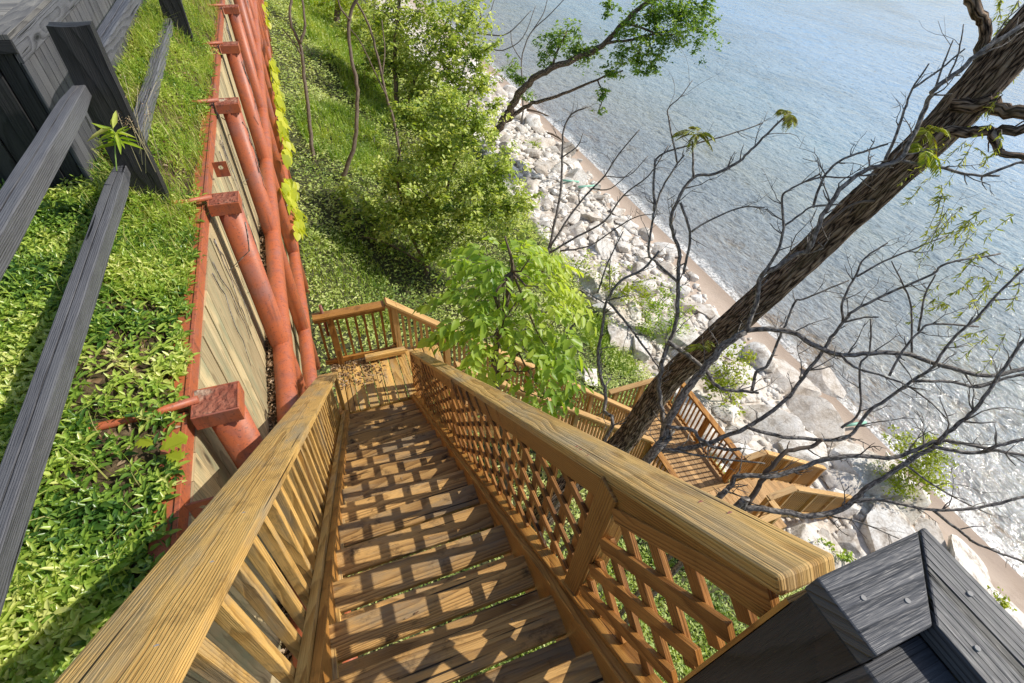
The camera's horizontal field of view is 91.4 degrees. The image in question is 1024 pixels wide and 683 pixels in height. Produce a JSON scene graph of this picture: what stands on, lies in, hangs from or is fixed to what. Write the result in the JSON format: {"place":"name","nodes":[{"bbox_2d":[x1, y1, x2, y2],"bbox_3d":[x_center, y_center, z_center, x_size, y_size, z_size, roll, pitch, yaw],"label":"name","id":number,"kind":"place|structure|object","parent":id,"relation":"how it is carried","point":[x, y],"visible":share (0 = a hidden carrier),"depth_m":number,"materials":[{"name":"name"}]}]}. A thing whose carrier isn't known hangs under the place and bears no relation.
{"place":"outdoors","nodes":[
{"label":"outdoors","id":0,"kind":"place"},
{"bbox_2d":[0,0,221,671],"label":"lawn","id":1,"kind":"structure","parent":0,"point":[112,468],"depth_m":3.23,"materials":[{"name":"plant"}]},
{"bbox_2d":[0,0,146,190],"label":"raised deck","id":2,"kind":"structure","parent":1,"relation":"on","point":[36,83],"depth_m":4.21,"materials":[{"name":"grey paint"}]},
{"bbox_2d":[0,0,196,615],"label":"rail fence","id":3,"kind":"object","parent":1,"relation":"on","point":[87,50],"visible":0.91,"depth_m":3.27,"materials":[{"name":"black paint"}]},
{"bbox_2d":[0,0,221,682],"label":"periwinkle cover","id":4,"kind":"object","parent":1,"relation":"on","point":[28,660],"visible":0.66,"depth_m":2.99,"materials":[{"name":"green plant"}]},
{"bbox_2d":[135,431,187,462],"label":"oak seedling","id":5,"kind":"object","parent":4,"relation":"on","point":[179,439],"visible":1,"depth_m":2.87,"materials":[{"name":"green plant"}]},
{"bbox_2d":[88,111,142,170],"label":"weed","id":6,"kind":"object","parent":1,"relation":"on","point":[107,131],"visible":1,"depth_m":3.91,"materials":[{"name":"green plant"}]},
{"bbox_2d":[117,72,161,172],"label":"seed grass","id":7,"kind":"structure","parent":1,"relation":"on","point":[138,128],"depth_m":4.17,"materials":[{"name":"green plant"}]},
{"bbox_2d":[266,0,1023,682],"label":"hillside","id":8,"kind":"structure","parent":0,"point":[1004,576],"depth_m":16.50,"materials":[{"name":"green plant"}]},
{"bbox_2d":[57,0,357,682],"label":"retaining wall","id":9,"kind":"structure","parent":8,"relation":"on","point":[224,427],"depth_m":5.49,"materials":[{"name":"wood"}]},
{"bbox_2d":[212,0,266,364],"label":"dead creeper","id":10,"kind":"object","parent":9,"relation":"attached to","point":[227,159],"visible":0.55,"depth_m":5.60,"materials":[{"name":"brown plant"}]},
{"bbox_2d":[255,151,292,664],"bbox_3d":[-3.724,-1.173,7.532,0.222,0.102,16.035,-13,47,-17],"label":"ledge debris","id":11,"kind":"object","parent":9,"relation":"on","point":[272,399],"visible":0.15,"depth_m":5.90,"materials":[{"name":"brown plant"}]},
{"bbox_2d":[269,58,285,120],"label":"wall vine","id":12,"kind":"object","parent":9,"relation":"attached to","point":[278,100],"depth_m":16.95,"materials":[{"name":"yellow plant"}]},
{"bbox_2d":[276,116,295,168],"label":"wall vine","id":13,"kind":"object","parent":9,"relation":"attached to","point":[284,133],"depth_m":14.34,"materials":[{"name":"yellow plant"}]},
{"bbox_2d":[280,178,307,241],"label":"wall vine","id":14,"kind":"object","parent":9,"relation":"attached to","point":[289,192],"depth_m":11.62,"materials":[{"name":"yellow plant"}]},
{"bbox_2d":[281,0,315,160],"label":"sapling","id":15,"kind":"object","parent":8,"relation":"on","point":[304,82],"visible":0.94,"depth_m":17.30,"materials":[{"name":"brown plant"}]},
{"bbox_2d":[285,0,365,64],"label":"lush grass","id":16,"kind":"structure","parent":8,"relation":"on","point":[324,40],"depth_m":32.05,"materials":[{"name":"green plant"}]},
{"bbox_2d":[322,42,345,64],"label":"shrub","id":17,"kind":"object","parent":8,"relation":"on","point":[330,56],"visible":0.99,"depth_m":26.95,"materials":[{"name":"green plant"}]},
{"bbox_2d":[286,90,403,183],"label":"lush grass","id":18,"kind":"structure","parent":8,"relation":"on","point":[336,115],"depth_m":20.20,"materials":[{"name":"green plant"}]},
{"bbox_2d":[298,223,394,335],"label":"lush grass","id":19,"kind":"structure","parent":8,"relation":"on","point":[354,265],"depth_m":13.68,"materials":[{"name":"green plant"}]},
{"bbox_2d":[338,0,359,182],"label":"sapling","id":20,"kind":"object","parent":8,"relation":"on","point":[354,144],"visible":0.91,"depth_m":16.44,"materials":[{"name":"brown plant"}]},
{"bbox_2d":[312,0,406,47],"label":"bushy tree","id":21,"kind":"object","parent":8,"relation":"on","point":[343,3],"visible":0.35,"depth_m":34.91,"materials":[{"name":"green plant"}]},
{"bbox_2d":[355,57,378,87],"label":"shrub","id":22,"kind":"object","parent":8,"relation":"on","point":[373,80],"visible":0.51,"depth_m":27.13,"materials":[{"name":"green plant"}]},
{"bbox_2d":[329,52,407,125],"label":"lush grass","id":23,"kind":"structure","parent":8,"relation":"on","point":[377,105],"depth_m":26.36,"materials":[{"name":"green plant"}]},
{"bbox_2d":[346,2,401,161],"bbox_3d":[-5.444,-10.946,21.612,1.288,5.622,4.402,-24,51,-26],"label":"sapling","id":24,"kind":"object","parent":8,"relation":"on","point":[381,69],"visible":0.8,"depth_m":21.22,"materials":[{"name":"brown plant"}]},
{"bbox_2d":[359,116,390,149],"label":"shrub","id":25,"kind":"object","parent":8,"relation":"on","point":[374,134],"visible":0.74,"depth_m":21.55,"materials":[{"name":"green plant"}]},
{"bbox_2d":[312,300,452,433],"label":"landing deck","id":26,"kind":"structure","parent":8,"relation":"on","point":[381,355],"depth_m":7.52,"materials":[{"name":"brown wood"}]},
{"bbox_2d":[330,357,386,389],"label":"dry leaves","id":27,"kind":"object","parent":26,"relation":"on","point":[342,366],"visible":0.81,"depth_m":7.68,"materials":[{"name":"brown plant"}]},
{"bbox_2d":[54,350,834,682],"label":"wooden staircase","id":28,"kind":"structure","parent":26,"relation":"on","point":[308,488],"depth_m":1.92,"materials":[{"name":"brown wood"}]},
{"bbox_2d":[677,528,1023,682],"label":"black railing","id":29,"kind":"object","parent":28,"relation":"attached to","point":[922,605],"visible":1,"depth_m":0.69,"materials":[{"name":"paint"}]},
{"bbox_2d":[330,0,513,136],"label":"bushy tree","id":30,"kind":"object","parent":8,"relation":"on","point":[455,52],"visible":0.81,"depth_m":24.75,"materials":[{"name":"green plant"}]},
{"bbox_2d":[323,81,545,288],"bbox_3d":[-2.382,-4.399,14.502,5.963,5.261,5.014,-13,47,-17],"label":"bushy tree","id":31,"kind":"object","parent":8,"relation":"on","point":[438,150],"visible":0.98,"depth_m":14.21,"materials":[{"name":"green plant"}]},
{"bbox_2d":[423,0,535,89],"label":"bare tree","id":32,"kind":"object","parent":8,"relation":"on","point":[479,23],"visible":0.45,"depth_m":29.68,"materials":[{"name":"brown plant"}]},
{"bbox_2d":[412,236,596,493],"bbox_3d":[-0.178,1.579,7.231,2.125,7.175,2.538,-13,47,-17],"label":"leafy tree","id":33,"kind":"object","parent":8,"relation":"on","point":[541,355],"visible":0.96,"depth_m":4.92,"materials":[{"name":"green plant"}]},
{"bbox_2d":[475,203,550,256],"bbox_3d":[-0.438,-4.135,20.535,3.833,2.764,2.646,-13,47,-17],"label":"shrub","id":34,"kind":"object","parent":8,"relation":"on","point":[527,232],"visible":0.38,"depth_m":20.23,"materials":[{"name":"green plant"}]},
{"bbox_2d":[384,297,654,487],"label":"staircase","id":35,"kind":"structure","parent":8,"relation":"on","point":[396,308],"depth_m":9.58,"materials":[{"name":"brown wood"}]},
{"bbox_2d":[524,148,540,158],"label":"boulder","id":36,"kind":"object","parent":8,"relation":"on","point":[533,153],"visible":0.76,"depth_m":30.57,"materials":[{"name":"stone"}]},
{"bbox_2d":[525,114,540,126],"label":"boulder","id":37,"kind":"object","parent":8,"relation":"on","point":[532,120],"visible":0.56,"depth_m":35.11,"materials":[{"name":"stone"}]},
{"bbox_2d":[265,0,806,682],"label":"slope cover","id":38,"kind":"object","parent":8,"relation":"on","point":[281,6],"visible":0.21,"depth_m":16.12,"materials":[{"name":"green plant"}]},
{"bbox_2d":[510,0,562,123],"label":"bare tree","id":39,"kind":"object","parent":8,"relation":"on","point":[536,25],"visible":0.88,"depth_m":33.78,"materials":[{"name":"brown plant"}]},
{"bbox_2d":[530,137,555,148],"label":"boulder","id":40,"kind":"object","parent":8,"relation":"on","point":[547,142],"visible":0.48,"depth_m":32.77,"materials":[{"name":"stone"}]},
{"bbox_2d":[557,142,575,157],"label":"boulder","id":41,"kind":"object","parent":8,"relation":"on","point":[569,149],"visible":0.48,"depth_m":32.86,"materials":[{"name":"stone"}]},
{"bbox_2d":[563,158,581,169],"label":"boulder","id":42,"kind":"object","parent":8,"relation":"on","point":[573,163],"visible":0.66,"depth_m":31.22,"materials":[{"name":"stone"}]},
{"bbox_2d":[565,168,587,184],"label":"boulder","id":43,"kind":"object","parent":8,"relation":"on","point":[580,175],"visible":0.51,"depth_m":29.35,"materials":[{"name":"stone"}]},
{"bbox_2d":[567,221,587,238],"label":"boulder","id":44,"kind":"object","parent":8,"relation":"on","point":[577,228],"visible":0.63,"depth_m":24.47,"materials":[{"name":"stone"}]},
{"bbox_2d":[560,248,611,291],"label":"shrub","id":45,"kind":"object","parent":8,"relation":"on","point":[583,264],"visible":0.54,"depth_m":20.42,"materials":[{"name":"green plant"}]},
{"bbox_2d":[577,368,597,387],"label":"boulder","id":46,"kind":"object","parent":8,"relation":"on","point":[593,375],"visible":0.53,"depth_m":14.88,"materials":[{"name":"stone"}]},
{"bbox_2d":[576,272,604,292],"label":"boulder","id":47,"kind":"object","parent":8,"relation":"on","point":[592,283],"visible":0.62,"depth_m":20.52,"materials":[{"name":"stone"}]},
{"bbox_2d":[580,211,602,222],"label":"boulder","id":48,"kind":"object","parent":8,"relation":"on","point":[590,216],"visible":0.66,"depth_m":25.75,"materials":[{"name":"stone"}]},
{"bbox_2d":[586,221,601,234],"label":"boulder","id":49,"kind":"object","parent":8,"relation":"on","point":[597,230],"visible":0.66,"depth_m":24.99,"materials":[{"name":"stone"}]},
{"bbox_2d":[461,541,741,681],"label":"lush grass","id":50,"kind":"structure","parent":8,"relation":"on","point":[661,605],"depth_m":9.83,"materials":[{"name":"green plant"}]},
{"bbox_2d":[595,235,616,260],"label":"boulder","id":51,"kind":"object","parent":8,"relation":"on","point":[601,244],"visible":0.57,"depth_m":23.53,"materials":[{"name":"stone"}]},
{"bbox_2d":[575,312,637,376],"bbox_3d":[3.416,0.019,17.774,2.486,1.485,3.358,-13,47,-17],"label":"shrub","id":52,"kind":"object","parent":8,"relation":"on","point":[598,322],"depth_m":17.57,"materials":[{"name":"green plant"}]},
{"bbox_2d":[488,0,730,145],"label":"cottonwood","id":53,"kind":"object","parent":8,"relation":"on","point":[653,16],"visible":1,"depth_m":25.70,"materials":[{"name":"green plant"}]},
{"bbox_2d":[541,94,679,272],"bbox_3d":[1.493,-2.449,8.966,2.444,2.953,1.481,27,49,21],"label":"bare shrub","id":54,"kind":"object","parent":8,"relation":"on","point":[551,242],"visible":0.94,"depth_m":9.03,"materials":[{"name":"brown plant"}]},
{"bbox_2d":[533,211,688,530],"bbox_3d":[1.181,1.514,7.256,1.278,6.880,1.627,32,51,25],"label":"bare shrub","id":55,"kind":"object","parent":8,"relation":"on","point":[599,351],"visible":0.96,"depth_m":5.58,"materials":[{"name":"brown plant"}]},
{"bbox_2d":[607,323,636,352],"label":"boulder","id":56,"kind":"object","parent":8,"relation":"on","point":[618,335],"visible":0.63,"depth_m":18.28,"materials":[{"name":"stone"}]},
{"bbox_2d":[614,225,632,241],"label":"boulder","id":57,"kind":"object","parent":8,"relation":"on","point":[626,236],"visible":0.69,"depth_m":25.50,"materials":[{"name":"stone"}]},
{"bbox_2d":[617,241,630,252],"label":"boulder","id":58,"kind":"object","parent":8,"relation":"on","point":[624,247],"visible":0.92,"depth_m":24.29,"materials":[{"name":"stone"}]},
{"bbox_2d":[615,217,634,229],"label":"boulder","id":59,"kind":"object","parent":8,"relation":"on","point":[630,224],"visible":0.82,"depth_m":26.36,"materials":[{"name":"stone"}]},
{"bbox_2d":[597,261,666,313],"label":"shrub","id":60,"kind":"object","parent":8,"relation":"on","point":[632,287],"visible":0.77,"depth_m":19.94,"materials":[{"name":"green plant"}]},
{"bbox_2d":[630,261,647,279],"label":"boulder","id":61,"kind":"object","parent":8,"relation":"on","point":[637,266],"visible":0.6,"depth_m":22.66,"materials":[{"name":"stone"}]},
{"bbox_2d":[632,335,652,361],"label":"boulder","id":62,"kind":"object","parent":8,"relation":"on","point":[642,354],"visible":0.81,"depth_m":18.22,"materials":[{"name":"stone"}]},
{"bbox_2d":[630,279,658,297],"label":"boulder","id":63,"kind":"object","parent":8,"relation":"on","point":[651,287],"visible":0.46,"depth_m":21.23,"materials":[{"name":"stone"}]},
{"bbox_2d":[635,250,657,266],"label":"boulder","id":64,"kind":"object","parent":8,"relation":"on","point":[642,254],"visible":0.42,"depth_m":24.04,"materials":[{"name":"stone"}]},
{"bbox_2d":[624,277,697,347],"bbox_3d":[5.557,-1.076,18.836,2.761,3.034,2.130,16,46,11],"label":"shrub","id":65,"kind":"object","parent":8,"relation":"on","point":[650,333],"visible":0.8,"depth_m":18.66,"materials":[{"name":"green plant"}]},
{"bbox_2d":[402,33,924,561],"bbox_3d":[2.485,-8.717,27.942,7.214,2.465,60.396,-13,47,-17],"label":"rubble","id":66,"kind":"object","parent":8,"relation":"on","point":[614,237],"visible":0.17,"depth_m":23.43,"materials":[{"name":"stone"}]},
{"bbox_2d":[658,260,675,274],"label":"boulder","id":67,"kind":"object","parent":8,"relation":"on","point":[669,268],"visible":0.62,"depth_m":23.84,"materials":[{"name":"stone"}]},
{"bbox_2d":[653,242,682,256],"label":"boulder","id":68,"kind":"object","parent":8,"relation":"on","point":[669,250],"visible":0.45,"depth_m":25.48,"materials":[{"name":"stone"}]},
{"bbox_2d":[648,318,697,347],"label":"boulder","id":69,"kind":"object","parent":8,"relation":"on","point":[680,339],"visible":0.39,"depth_m":18.93,"materials":[{"name":"stone"}]},
{"bbox_2d":[670,299,696,313],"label":"boulder","id":70,"kind":"object","parent":8,"relation":"on","point":[685,305],"visible":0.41,"depth_m":21.27,"materials":[{"name":"stone"}]},
{"bbox_2d":[679,393,711,434],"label":"boulder","id":71,"kind":"object","parent":8,"relation":"on","point":[705,402],"visible":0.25,"depth_m":16.18,"materials":[{"name":"stone"}]},
{"bbox_2d":[602,377,797,529],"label":"deck","id":72,"kind":"structure","parent":8,"relation":"on","point":[702,473],"depth_m":12.39,"materials":[{"name":"brown wood"}]},
{"bbox_2d":[694,303,719,319],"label":"boulder","id":73,"kind":"object","parent":8,"relation":"on","point":[708,312],"visible":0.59,"depth_m":21.67,"materials":[{"name":"stone"}]},
{"bbox_2d":[555,40,870,556],"bbox_3d":[1.790,0.844,7.091,2.607,8.464,2.695,-13,47,-17],"label":"bare shrub","id":74,"kind":"object","parent":8,"relation":"on","point":[788,118],"visible":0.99,"depth_m":5.25,"materials":[{"name":"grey plant"}]},
{"bbox_2d":[700,434,728,461],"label":"boulder","id":75,"kind":"object","parent":8,"relation":"on","point":[718,450],"visible":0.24,"depth_m":15.00,"materials":[{"name":"stone"}]},
{"bbox_2d":[711,404,735,421],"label":"boulder","id":76,"kind":"object","parent":8,"relation":"on","point":[724,413],"visible":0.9,"depth_m":16.70,"materials":[{"name":"stone"}]},
{"bbox_2d":[701,340,756,416],"bbox_3d":[7.175,1.342,16.656,2.162,2.668,1.973,-13,47,-17],"label":"shrub","id":77,"kind":"object","parent":8,"relation":"on","point":[723,381],"visible":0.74,"depth_m":16.51,"materials":[{"name":"green plant"}]},
{"bbox_2d":[722,339,746,360],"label":"boulder","id":78,"kind":"object","parent":8,"relation":"on","point":[738,341],"visible":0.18,"depth_m":19.82,"materials":[{"name":"stone"}]},
{"bbox_2d":[725,424,753,444],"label":"boulder","id":79,"kind":"object","parent":8,"relation":"on","point":[747,435],"visible":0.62,"depth_m":15.87,"materials":[{"name":"stone"}]},
{"bbox_2d":[725,443,753,463],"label":"boulder","id":80,"kind":"object","parent":8,"relation":"on","point":[747,451],"visible":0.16,"depth_m":15.21,"materials":[{"name":"stone"}]},
{"bbox_2d":[724,361,766,402],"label":"boulder","id":81,"kind":"object","parent":8,"relation":"on","point":[750,398],"visible":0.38,"depth_m":18.17,"materials":[{"name":"stone"}]},
{"bbox_2d":[743,342,777,372],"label":"boulder","id":82,"kind":"object","parent":8,"relation":"on","point":[763,352],"visible":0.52,"depth_m":19.39,"materials":[{"name":"stone"}]},
{"bbox_2d":[523,0,1023,532],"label":"leaning tree","id":83,"kind":"object","parent":8,"relation":"on","point":[981,84],"visible":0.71,"depth_m":4.91,"materials":[{"name":"brown plant"}]},
{"bbox_2d":[741,404,805,449],"bbox_3d":[8.682,3.033,16.811,2.173,0.693,1.996,9,59,22],"label":"boulder","id":84,"kind":"object","parent":8,"relation":"on","point":[781,422],"visible":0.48,"depth_m":16.60,"materials":[{"name":"stone"}]},
{"bbox_2d":[763,358,821,395],"bbox_3d":[10.341,1.484,19.358,2.182,0.602,2.441,-17,55,-23],"label":"boulder","id":85,"kind":"object","parent":8,"relation":"on","point":[807,387],"visible":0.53,"depth_m":19.12,"materials":[{"name":"stone"}]},
{"bbox_2d":[750,450,851,519],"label":"beach staircase","id":86,"kind":"structure","parent":8,"relation":"on","point":[804,498],"depth_m":13.01,"materials":[{"name":"brown wood"}]},
{"bbox_2d":[778,430,828,476],"bbox_3d":[9.609,3.620,16.472,1.698,0.928,2.157,35,39,21],"label":"boulder","id":87,"kind":"object","parent":8,"relation":"on","point":[820,449],"visible":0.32,"depth_m":15.97,"materials":[{"name":"stone"}]},
{"bbox_2d":[789,523,831,553],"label":"boulder","id":88,"kind":"object","parent":8,"relation":"on","point":[804,531],"visible":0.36,"depth_m":13.60,"materials":[{"name":"stone"}]},
{"bbox_2d":[784,393,844,447],"bbox_3d":[10.702,2.855,17.957,1.899,0.805,2.470,-18,41,-2],"label":"boulder","id":89,"kind":"object","parent":8,"relation":"on","point":[818,416],"visible":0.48,"depth_m":17.66,"materials":[{"name":"stone"}]},
{"bbox_2d":[619,328,1023,624],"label":"bare shrub","id":90,"kind":"object","parent":8,"relation":"on","point":[744,503],"visible":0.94,"depth_m":4.60,"materials":[{"name":"grey plant"}]},
{"bbox_2d":[807,363,845,398],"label":"boulder","id":91,"kind":"object","parent":8,"relation":"on","point":[825,381],"visible":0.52,"depth_m":19.84,"materials":[{"name":"stone"}]},
{"bbox_2d":[807,537,856,562],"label":"shrub","id":92,"kind":"object","parent":8,"relation":"on","point":[848,557],"visible":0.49,"depth_m":13.38,"materials":[{"name":"green plant"}]},
{"bbox_2d":[641,0,1023,472],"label":"bare shrub","id":93,"kind":"object","parent":8,"relation":"on","point":[660,444],"visible":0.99,"depth_m":4.65,"materials":[{"name":"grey plant"}]},
{"bbox_2d":[818,528,848,568],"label":"boulder","id":94,"kind":"object","parent":8,"relation":"on","point":[839,563],"visible":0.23,"depth_m":13.60,"materials":[{"name":"stone"}]},
{"bbox_2d":[822,469,862,496],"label":"boulder","id":95,"kind":"object","parent":8,"relation":"on","point":[846,479],"visible":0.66,"depth_m":15.53,"materials":[{"name":"stone"}]},
{"bbox_2d":[830,488,859,517],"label":"boulder","id":96,"kind":"object","parent":8,"relation":"on","point":[853,509],"visible":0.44,"depth_m":14.93,"materials":[{"name":"stone"}]},
{"bbox_2d":[836,528,860,558],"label":"boulder","id":97,"kind":"object","parent":8,"relation":"on","point":[850,542],"visible":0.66,"depth_m":14.11,"materials":[{"name":"stone"}]},
{"bbox_2d":[829,443,910,498],"bbox_3d":[11.720,4.436,16.372,2.840,1.132,1.732,20,51,5],"label":"boulder","id":98,"kind":"object","parent":8,"relation":"on","point":[861,469],"visible":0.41,"depth_m":16.01,"materials":[{"name":"stone"}]},
{"bbox_2d":[860,498,915,552],"bbox_3d":[10.907,5.895,14.502,1.442,0.901,2.982,7,45,2],"label":"boulder","id":99,"kind":"object","parent":8,"relation":"on","point":[893,518],"visible":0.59,"depth_m":14.53,"materials":[{"name":"stone"}]},
{"bbox_2d":[887,484,930,524],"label":"boulder","id":100,"kind":"object","parent":8,"relation":"on","point":[912,515],"visible":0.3,"depth_m":15.56,"materials":[{"name":"stone"}]},
{"bbox_2d":[869,424,965,507],"bbox_3d":[12.236,3.962,15.557,2.698,2.957,2.319,-13,47,-17],"label":"shrub","id":101,"kind":"object","parent":8,"relation":"on","point":[928,461],"visible":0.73,"depth_m":15.21,"materials":[{"name":"green plant"}]},
{"bbox_2d":[914,518,949,552],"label":"boulder","id":102,"kind":"object","parent":8,"relation":"on","point":[931,527],"visible":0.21,"depth_m":14.82,"materials":[{"name":"stone"}]},
{"bbox_2d":[947,534,993,595],"bbox_3d":[12.954,6.622,14.287,2.144,0.839,1.782,-19,66,-31],"label":"boulder","id":103,"kind":"object","parent":8,"relation":"on","point":[965,556],"visible":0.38,"depth_m":14.33,"materials":[{"name":"stone"}]},
{"bbox_2d":[987,585,1017,610],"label":"shrub","id":104,"kind":"object","parent":8,"relation":"on","point":[1004,604],"visible":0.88,"depth_m":12.91,"materials":[{"name":"green plant"}]},
{"bbox_2d":[991,588,1023,628],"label":"boulder","id":105,"kind":"object","parent":8,"relation":"on","point":[1018,616],"visible":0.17,"depth_m":13.60,"materials":[{"name":"stone"}]},
{"bbox_2d":[426,0,1023,578],"bbox_3d":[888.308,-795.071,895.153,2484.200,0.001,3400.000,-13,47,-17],"label":"water","id":106,"kind":"structure","parent":0,"point":[832,76],"depth_m":33.91,"materials":[{"name":"blue liquid"}]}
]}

